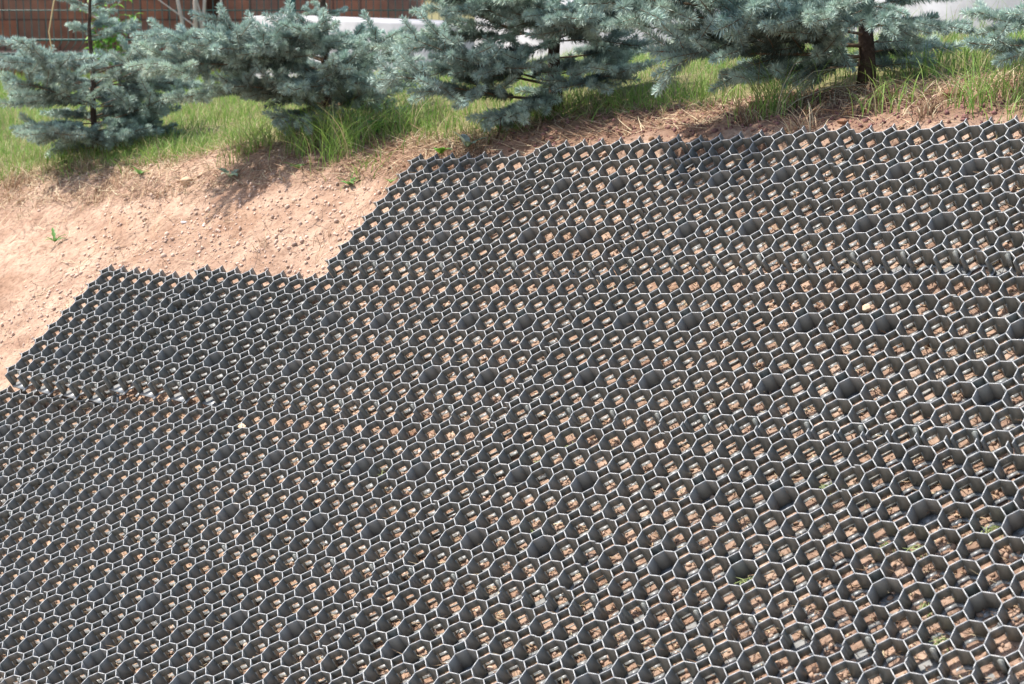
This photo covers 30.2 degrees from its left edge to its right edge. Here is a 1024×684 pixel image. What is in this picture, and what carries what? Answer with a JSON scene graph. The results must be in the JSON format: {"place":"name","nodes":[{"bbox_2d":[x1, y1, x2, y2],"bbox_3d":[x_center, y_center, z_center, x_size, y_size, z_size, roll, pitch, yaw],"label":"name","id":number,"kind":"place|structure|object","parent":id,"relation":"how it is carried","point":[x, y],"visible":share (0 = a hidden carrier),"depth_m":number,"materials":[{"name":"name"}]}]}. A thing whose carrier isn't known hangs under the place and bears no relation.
{"place":"outdoors","nodes":[
{"label":"outdoors","id":0,"kind":"place"},
{"bbox_2d":[0,67,401,112],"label":"grass","id":1,"kind":"structure","parent":0,"point":[24,78],"depth_m":11.70,"materials":[{"name":"green plant"}]},
{"bbox_2d":[0,0,423,75],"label":"brick building","id":2,"kind":"structure","parent":0,"point":[334,5],"depth_m":14.50,"materials":[{"name":"brown brick"}]},
{"bbox_2d":[207,0,220,55],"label":"downpipe","id":3,"kind":"object","parent":2,"relation":"attached to","point":[211,5],"depth_m":14.34,"materials":[{"name":"metal"}]},
{"bbox_2d":[0,0,1023,182],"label":"ground","id":4,"kind":"structure","parent":0,"point":[434,17],"depth_m":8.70,"materials":[{"name":"green plant"}]},
{"bbox_2d":[48,0,54,53],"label":"grass stalk","id":5,"kind":"object","parent":4,"relation":"on","point":[50,24],"depth_m":9.00,"materials":[{"name":"beige plant"}]},
{"bbox_2d":[77,0,142,73],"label":"leafy shrub","id":6,"kind":"object","parent":4,"relation":"on","point":[110,40],"visible":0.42,"depth_m":12.25,"materials":[{"name":"green plant"}]},
{"bbox_2d":[158,0,221,70],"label":"bare shrub","id":7,"kind":"object","parent":4,"relation":"on","point":[195,8],"visible":0.38,"depth_m":12.73,"materials":[{"name":"plant"}]},
{"bbox_2d":[0,0,468,71],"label":"wire fence","id":8,"kind":"object","parent":4,"relation":"on","point":[162,10],"visible":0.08,"depth_m":13.01,"materials":[{"name":"metal"}]},
{"bbox_2d":[249,0,1023,77],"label":"concrete plinth","id":9,"kind":"structure","parent":4,"relation":"on","point":[941,8],"depth_m":9.03,"materials":[{"name":"grey concrete"}]},
{"bbox_2d":[0,51,1023,683],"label":"bank ground","id":10,"kind":"structure","parent":0,"point":[16,275],"depth_m":5.32,"materials":[{"name":"soil"}]},
{"bbox_2d":[0,152,37,187],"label":"grass tuft","id":11,"kind":"object","parent":10,"relation":"on","point":[13,169],"visible":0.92,"depth_m":7.22,"materials":[{"name":"green plant"}]},
{"bbox_2d":[3,162,36,190],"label":"dry grass clump","id":12,"kind":"object","parent":10,"relation":"on","point":[19,180],"visible":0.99,"depth_m":7.10,"materials":[{"name":"beige plant"}]},
{"bbox_2d":[14,201,36,219],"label":"dry grass clump","id":13,"kind":"object","parent":10,"relation":"on","point":[24,212],"visible":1,"depth_m":6.81,"materials":[{"name":"beige plant"}]},
{"bbox_2d":[0,521,98,641],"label":"grid panel","id":14,"kind":"object","parent":10,"relation":"on","point":[30,593],"visible":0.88,"depth_m":4.77,"materials":[{"name":"plastic"}]},
{"bbox_2d":[0,385,110,535],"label":"grid panel","id":15,"kind":"object","parent":10,"relation":"on","point":[46,439],"visible":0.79,"depth_m":5.40,"materials":[{"name":"plastic"}]},
{"bbox_2d":[45,227,66,241],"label":"dandelion plant","id":16,"kind":"object","parent":10,"relation":"on","point":[54,239],"visible":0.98,"depth_m":6.47,"materials":[{"name":"green plant"}]},
{"bbox_2d":[68,152,105,173],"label":"dry grass clump","id":17,"kind":"object","parent":10,"relation":"on","point":[86,163],"visible":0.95,"depth_m":6.98,"materials":[{"name":"beige plant"}]},
{"bbox_2d":[0,0,206,158],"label":"blue spruce","id":18,"kind":"object","parent":10,"relation":"on","point":[133,115],"visible":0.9,"depth_m":7.08,"materials":[{"name":"green plant"}]},
{"bbox_2d":[75,142,135,162],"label":"grass tuft","id":19,"kind":"object","parent":10,"relation":"on","point":[126,150],"visible":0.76,"depth_m":7.09,"materials":[{"name":"plant"}]},
{"bbox_2d":[4,264,209,407],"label":"grid panel","id":20,"kind":"object","parent":10,"relation":"on","point":[109,316],"visible":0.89,"depth_m":5.62,"materials":[{"name":"plastic"}]},
{"bbox_2d":[0,395,216,539],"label":"grid panel","id":21,"kind":"object","parent":10,"relation":"on","point":[106,496],"visible":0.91,"depth_m":5.05,"materials":[{"name":"plastic"}]},
{"bbox_2d":[0,533,230,683],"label":"grid panel","id":22,"kind":"object","parent":10,"relation":"on","point":[105,600],"visible":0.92,"depth_m":4.45,"materials":[{"name":"plastic"}]},
{"bbox_2d":[132,166,144,174],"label":"dandelion plant","id":23,"kind":"object","parent":10,"relation":"on","point":[139,172],"visible":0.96,"depth_m":6.61,"materials":[{"name":"green plant"}]},
{"bbox_2d":[129,131,193,167],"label":"grass tuft","id":24,"kind":"object","parent":10,"relation":"on","point":[159,150],"visible":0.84,"depth_m":6.78,"materials":[{"name":"green plant"}]},
{"bbox_2d":[180,176,191,185],"bbox_3d":[-1.088,-0.538,6.343,0.044,0.032,0.053,0,12,0],"label":"stone","id":25,"kind":"object","parent":10,"relation":"on","point":[184,180],"visible":0.93,"depth_m":6.32,"materials":[{"name":"beige stone"}]},
{"bbox_2d":[102,264,317,405],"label":"grid panel","id":26,"kind":"object","parent":10,"relation":"on","point":[168,357],"visible":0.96,"depth_m":5.30,"materials":[{"name":"plastic"}]},
{"bbox_2d":[216,167,238,177],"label":"dandelion plant","id":27,"kind":"object","parent":10,"relation":"on","point":[224,170],"visible":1,"depth_m":6.20,"materials":[{"name":"green plant"}]},
{"bbox_2d":[108,400,347,561],"bbox_3d":[-0.696,0.348,4.725,0.530,0.051,0.513,3,43,41],"label":"grid panel","id":28,"kind":"object","parent":10,"relation":"on","point":[225,457],"visible":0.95,"depth_m":4.72,"materials":[{"name":"plastic"}]},
{"bbox_2d":[177,113,288,170],"bbox_3d":[-0.914,-0.680,6.368,0.420,0.212,0.443,-7,14,-30],"label":"grass tuft","id":29,"kind":"object","parent":10,"relation":"on","point":[251,141],"visible":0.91,"depth_m":6.36,"materials":[{"name":"plant"}]},
{"bbox_2d":[120,555,378,683],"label":"grid panel","id":30,"kind":"object","parent":10,"relation":"on","point":[295,635],"visible":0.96,"depth_m":4.16,"materials":[{"name":"plastic"}]},
{"bbox_2d":[247,229,278,251],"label":"dry grass clump","id":31,"kind":"object","parent":10,"relation":"on","point":[263,241],"visible":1,"depth_m":5.69,"materials":[{"name":"beige plant"}]},
{"bbox_2d":[122,0,424,135],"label":"blue spruce","id":32,"kind":"object","parent":10,"relation":"on","point":[251,49],"visible":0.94,"depth_m":6.11,"materials":[{"name":"green plant"}]},
{"bbox_2d":[284,162,309,167],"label":"dandelion plant","id":33,"kind":"object","parent":10,"relation":"on","point":[294,165],"visible":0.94,"depth_m":6.00,"materials":[{"name":"green plant"}]},
{"bbox_2d":[256,95,364,162],"bbox_3d":[-0.652,-0.710,6.176,0.502,0.259,0.565,0,12,0],"label":"grass tuft","id":34,"kind":"object","parent":10,"relation":"on","point":[301,141],"visible":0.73,"depth_m":6.16,"materials":[{"name":"green plant"}]},
{"bbox_2d":[225,271,447,417],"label":"grid panel","id":35,"kind":"object","parent":10,"relation":"on","point":[382,326],"visible":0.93,"depth_m":4.99,"materials":[{"name":"plastic"}]},
{"bbox_2d":[276,89,402,173],"bbox_3d":[-0.572,-0.664,5.980,0.556,0.289,0.674,6,13,26],"label":"grass tuft","id":36,"kind":"object","parent":10,"relation":"on","point":[335,143],"visible":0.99,"depth_m":5.98,"materials":[{"name":"green plant"}]},
{"bbox_2d":[339,177,356,184],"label":"dandelion plant","id":37,"kind":"object","parent":10,"relation":"on","point":[349,182],"visible":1,"depth_m":5.74,"materials":[{"name":"green plant"}]},
{"bbox_2d":[322,132,406,190],"bbox_3d":[-0.453,-0.549,5.762,0.321,0.186,0.228,-5,13,-24],"label":"grass tuft","id":38,"kind":"object","parent":10,"relation":"on","point":[369,161],"visible":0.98,"depth_m":5.78,"materials":[{"name":"plant"}]},
{"bbox_2d":[239,411,498,586],"bbox_3d":[-0.321,0.358,4.392,0.530,0.051,0.513,1,42,42],"label":"grid panel","id":39,"kind":"object","parent":10,"relation":"on","point":[421,479],"visible":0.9,"depth_m":4.39,"materials":[{"name":"plastic"}]},
{"bbox_2d":[367,119,403,131],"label":"broadleaf plant","id":40,"kind":"object","parent":10,"relation":"on","point":[375,123],"visible":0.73,"depth_m":6.11,"materials":[{"name":"green plant"}]},
{"bbox_2d":[358,84,440,137],"bbox_3d":[-0.356,-0.745,6.137,0.397,0.181,0.489,0,12,0],"label":"grass tuft","id":41,"kind":"object","parent":10,"relation":"on","point":[405,118],"visible":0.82,"depth_m":6.09,"materials":[{"name":"green plant"}]},
{"bbox_2d":[304,573,557,683],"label":"grid panel","id":42,"kind":"object","parent":10,"relation":"on","point":[465,654],"visible":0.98,"depth_m":3.86,"materials":[{"name":"plastic"}]},
{"bbox_2d":[325,150,541,280],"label":"grid panel","id":43,"kind":"object","parent":10,"relation":"on","point":[428,197],"visible":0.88,"depth_m":5.25,"materials":[{"name":"plastic"}]},
{"bbox_2d":[434,147,451,153],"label":"dandelion plant","id":44,"kind":"object","parent":10,"relation":"on","point":[441,150],"visible":1,"depth_m":5.60,"materials":[{"name":"green plant"}]},
{"bbox_2d":[452,131,482,146],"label":"dandelion plant","id":45,"kind":"object","parent":10,"relation":"on","point":[465,138],"visible":1,"depth_m":5.58,"materials":[{"name":"green plant"}]},
{"bbox_2d":[356,270,602,425],"bbox_3d":[-0.074,0.016,4.661,0.530,0.050,0.513,1,45,41],"label":"grid panel","id":46,"kind":"object","parent":10,"relation":"on","point":[491,373],"visible":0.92,"depth_m":4.66,"materials":[{"name":"plastic"}]},
{"bbox_2d":[495,119,500,138],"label":"dead twig","id":47,"kind":"object","parent":10,"relation":"on","point":[497,135],"visible":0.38,"depth_m":5.59,"materials":[{"name":"brown wood"}]},
{"bbox_2d":[495,123,514,133],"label":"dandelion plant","id":48,"kind":"object","parent":10,"relation":"on","point":[497,126],"visible":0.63,"depth_m":5.61,"materials":[{"name":"green plant"}]},
{"bbox_2d":[0,102,1022,387],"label":"scattered straw","id":49,"kind":"object","parent":10,"relation":"on","point":[286,224],"visible":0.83,"depth_m":6.01,"materials":[{"name":"beige plant"}]},
{"bbox_2d":[0,73,1023,683],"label":"soil crumbs","id":50,"kind":"object","parent":10,"relation":"on","point":[742,475],"visible":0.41,"depth_m":4.91,"materials":[{"name":"brown soil"}]},
{"bbox_2d":[0,64,1023,209],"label":"dry straw","id":51,"kind":"object","parent":10,"relation":"on","point":[839,94],"visible":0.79,"depth_m":5.70,"materials":[{"name":"beige plant"}]},
{"bbox_2d":[1,152,1023,683],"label":"soil clods","id":52,"kind":"object","parent":10,"relation":"on","point":[953,546],"visible":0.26,"depth_m":4.06,"materials":[{"name":"brown soil"}]},
{"bbox_2d":[367,0,682,133],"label":"blue spruce","id":53,"kind":"object","parent":10,"relation":"on","point":[487,62],"visible":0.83,"depth_m":5.47,"materials":[{"name":"green plant"}]},
{"bbox_2d":[388,413,672,612],"bbox_3d":[0.047,0.358,4.054,0.530,0.050,0.513,2,43,42],"label":"grid panel","id":54,"kind":"object","parent":10,"relation":"on","point":[590,479],"visible":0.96,"depth_m":4.05,"materials":[{"name":"plastic"}]},
{"bbox_2d":[500,104,581,140],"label":"grass tuft","id":55,"kind":"object","parent":10,"relation":"on","point":[535,120],"visible":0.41,"depth_m":5.55,"materials":[{"name":"green plant"}]},
{"bbox_2d":[458,134,692,283],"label":"grid panel","id":56,"kind":"object","parent":10,"relation":"on","point":[620,188],"visible":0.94,"depth_m":4.91,"materials":[{"name":"plastic"}]},
{"bbox_2d":[565,96,633,119],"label":"grass tuft","id":57,"kind":"object","parent":10,"relation":"on","point":[599,109],"visible":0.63,"depth_m":5.49,"materials":[{"name":"plant"}]},
{"bbox_2d":[505,266,774,440],"bbox_3d":[0.297,0.017,4.321,0.530,0.051,0.513,2,44,42],"label":"grid panel","id":58,"kind":"object","parent":10,"relation":"on","point":[653,386],"visible":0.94,"depth_m":4.32,"materials":[{"name":"plastic"}]},
{"bbox_2d":[510,604,779,683],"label":"grid panel","id":59,"kind":"object","parent":10,"relation":"on","point":[571,670],"visible":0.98,"depth_m":3.56,"materials":[{"name":"plastic"}]},
{"bbox_2d":[603,89,714,117],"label":"grass tuft","id":60,"kind":"object","parent":10,"relation":"on","point":[654,101],"visible":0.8,"depth_m":5.36,"materials":[{"name":"plant"}]},
{"bbox_2d":[680,81,746,111],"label":"grass tuft","id":61,"kind":"object","parent":10,"relation":"on","point":[725,97],"visible":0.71,"depth_m":5.28,"materials":[{"name":"green plant"}]},
{"bbox_2d":[566,422,888,650],"bbox_3d":[0.420,0.367,3.720,0.530,0.050,0.513,1,45,42],"label":"grid panel","id":62,"kind":"object","parent":10,"relation":"on","point":[784,498],"visible":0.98,"depth_m":3.72,"materials":[{"name":"plastic"}]},
{"bbox_2d":[734,574,755,589],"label":"grass clippings","id":63,"kind":"object","parent":62,"relation":"on","point":[743,581],"depth_m":3.58,"materials":[{"name":"plant"}]},
{"bbox_2d":[608,122,868,275],"bbox_3d":[0.546,-0.335,4.583,0.531,0.051,0.513,0,44,42],"label":"grid panel","id":64,"kind":"object","parent":10,"relation":"on","point":[752,233],"visible":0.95,"depth_m":4.57,"materials":[{"name":"plastic"}]},
{"bbox_2d":[726,101,768,129],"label":"dry grass clump","id":65,"kind":"object","parent":10,"relation":"on","point":[751,119],"visible":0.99,"depth_m":4.90,"materials":[{"name":"plant"}]},
{"bbox_2d":[645,45,859,126],"bbox_3d":[0.631,-0.657,4.903,0.632,0.228,0.495,-3,12,-13],"label":"grass tuft","id":66,"kind":"object","parent":10,"relation":"on","point":[775,97],"visible":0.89,"depth_m":4.94,"materials":[{"name":"green plant"}]},
{"bbox_2d":[749,101,763,109],"bbox_3d":[0.656,-0.630,5.065,0.044,0.029,0.041,9,15,38],"label":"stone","id":67,"kind":"object","parent":10,"relation":"on","point":[753,105],"visible":0.31,"depth_m":5.05,"materials":[{"name":"stone"}]},
{"bbox_2d":[576,0,988,97],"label":"blue spruce","id":68,"kind":"object","parent":10,"relation":"on","point":[771,24],"visible":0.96,"depth_m":4.91,"materials":[{"name":"green plant"}]},
{"bbox_2d":[774,58,808,116],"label":"grass stalk","id":69,"kind":"object","parent":10,"relation":"on","point":[784,84],"depth_m":4.89,"materials":[{"name":"green plant"}]},
{"bbox_2d":[764,102,826,133],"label":"dry grass clump","id":70,"kind":"object","parent":10,"relation":"on","point":[804,123],"visible":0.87,"depth_m":4.73,"materials":[{"name":"beige plant"}]},
{"bbox_2d":[775,67,840,117],"bbox_3d":[0.767,-0.643,4.900,0.184,0.133,0.011,-2,12,-11],"label":"grass stalk","id":71,"kind":"object","parent":10,"relation":"on","point":[798,84],"depth_m":4.89,"materials":[{"name":"green plant"}]},
{"bbox_2d":[803,108,842,114],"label":"fallen twig","id":72,"kind":"object","parent":10,"relation":"on","point":[820,109],"visible":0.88,"depth_m":4.78,"materials":[{"name":"wood"}]},
{"bbox_2d":[779,84,867,115],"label":"grass stalk","id":73,"kind":"object","parent":10,"relation":"on","point":[816,92],"depth_m":4.90,"materials":[{"name":"plant"}]},
{"bbox_2d":[678,264,982,452],"bbox_3d":[0.668,0.027,3.987,0.531,0.051,0.513,2,45,41],"label":"grid panel","id":74,"kind":"object","parent":10,"relation":"on","point":[847,385],"visible":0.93,"depth_m":3.98,"materials":[{"name":"plastic"}]},
{"bbox_2d":[862,304,870,311],"bbox_3d":[0.753,-0.072,4.028,0.019,0.017,0.020,2,12,9],"label":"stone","id":75,"kind":"object","parent":74,"relation":"on","point":[866,307],"visible":1,"depth_m":4.02,"materials":[{"name":"beige stone"}]},
{"bbox_2d":[819,481,844,494],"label":"grass clippings","id":76,"kind":"object","parent":10,"relation":"on","point":[823,485],"depth_m":3.67,"materials":[{"name":"green plant"}]},
{"bbox_2d":[837,118,848,124],"bbox_3d":[0.819,-0.545,4.693,0.028,0.016,0.028,9,15,37],"label":"stone","id":77,"kind":"object","parent":10,"relation":"on","point":[843,121],"visible":0.94,"depth_m":4.69,"materials":[{"name":"beige stone"}]},
{"bbox_2d":[744,635,1012,683],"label":"grid panel","id":78,"kind":"object","parent":10,"relation":"on","point":[799,674],"visible":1,"depth_m":3.31,"materials":[{"name":"plastic"}]},
{"bbox_2d":[833,59,945,116],"bbox_3d":[0.943,-0.632,4.709,0.292,0.148,0.370,0,12,0],"label":"grass tuft","id":79,"kind":"object","parent":10,"relation":"on","point":[889,97],"visible":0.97,"depth_m":4.70,"materials":[{"name":"plant"}]},
{"bbox_2d":[773,430,1023,683],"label":"grid panel","id":80,"kind":"object","parent":10,"relation":"on","point":[977,596],"visible":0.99,"depth_m":3.41,"materials":[{"name":"plastic"}]},
{"bbox_2d":[878,540,894,555],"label":"grass clippings","id":81,"kind":"object","parent":80,"relation":"on","point":[886,543],"depth_m":3.48,"materials":[{"name":"green plant"}]},
{"bbox_2d":[981,524,1001,538],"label":"grass clippings","id":82,"kind":"object","parent":80,"relation":"on","point":[992,528],"depth_m":3.39,"materials":[{"name":"green plant"}]},
{"bbox_2d":[778,115,1023,275],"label":"grid panel","id":83,"kind":"object","parent":10,"relation":"on","point":[865,225],"visible":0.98,"depth_m":4.24,"materials":[{"name":"plastic"}]},
{"bbox_2d":[904,544,926,557],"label":"grass clippings","id":84,"kind":"object","parent":10,"relation":"on","point":[915,548],"depth_m":3.44,"materials":[{"name":"plant"}]},
{"bbox_2d":[890,86,962,121],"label":"dry grass clump","id":85,"kind":"object","parent":10,"relation":"on","point":[933,107],"visible":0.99,"depth_m":4.55,"materials":[{"name":"beige plant"}]},
{"bbox_2d":[918,602,941,616],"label":"grass clippings","id":86,"kind":"object","parent":10,"relation":"on","point":[924,605],"depth_m":3.33,"materials":[{"name":"plant"}]},
{"bbox_2d":[929,633,958,651],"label":"grass clippings","id":87,"kind":"object","parent":10,"relation":"on","point":[938,641],"depth_m":3.27,"materials":[{"name":"plant"}]},
{"bbox_2d":[879,32,1023,119],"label":"grass tuft","id":88,"kind":"object","parent":10,"relation":"on","point":[988,87],"visible":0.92,"depth_m":4.52,"materials":[{"name":"green plant"}]},
{"bbox_2d":[883,267,1023,456],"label":"grid panel","id":89,"kind":"object","parent":10,"relation":"on","point":[984,392],"visible":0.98,"depth_m":3.73,"materials":[{"name":"plastic"}]},
{"bbox_2d":[943,87,964,98],"bbox_3d":[1.082,-0.609,4.639,0.048,0.030,0.049,-11,16,-42],"label":"stone","id":90,"kind":"object","parent":10,"relation":"on","point":[949,92],"visible":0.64,"depth_m":4.63,"materials":[{"name":"brown stone"}]},
{"bbox_2d":[959,0,1023,69],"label":"blue spruce","id":91,"kind":"object","parent":10,"relation":"on","point":[1010,21],"visible":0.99,"depth_m":4.51,"materials":[{"name":"green plant"}]},
{"bbox_2d":[971,60,1023,138],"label":"grass tuft","id":92,"kind":"object","parent":10,"relation":"on","point":[1017,101],"visible":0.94,"depth_m":4.42,"materials":[{"name":"green plant"}]},
{"bbox_2d":[977,174,1023,278],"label":"grid panel","id":93,"kind":"object","parent":10,"relation":"on","point":[1008,260],"visible":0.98,"depth_m":3.98,"materials":[{"name":"plastic"}]},
{"bbox_2d":[1,149,1023,683],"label":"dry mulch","id":94,"kind":"object","parent":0,"point":[621,471],"visible":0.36,"depth_m":4.04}
]}

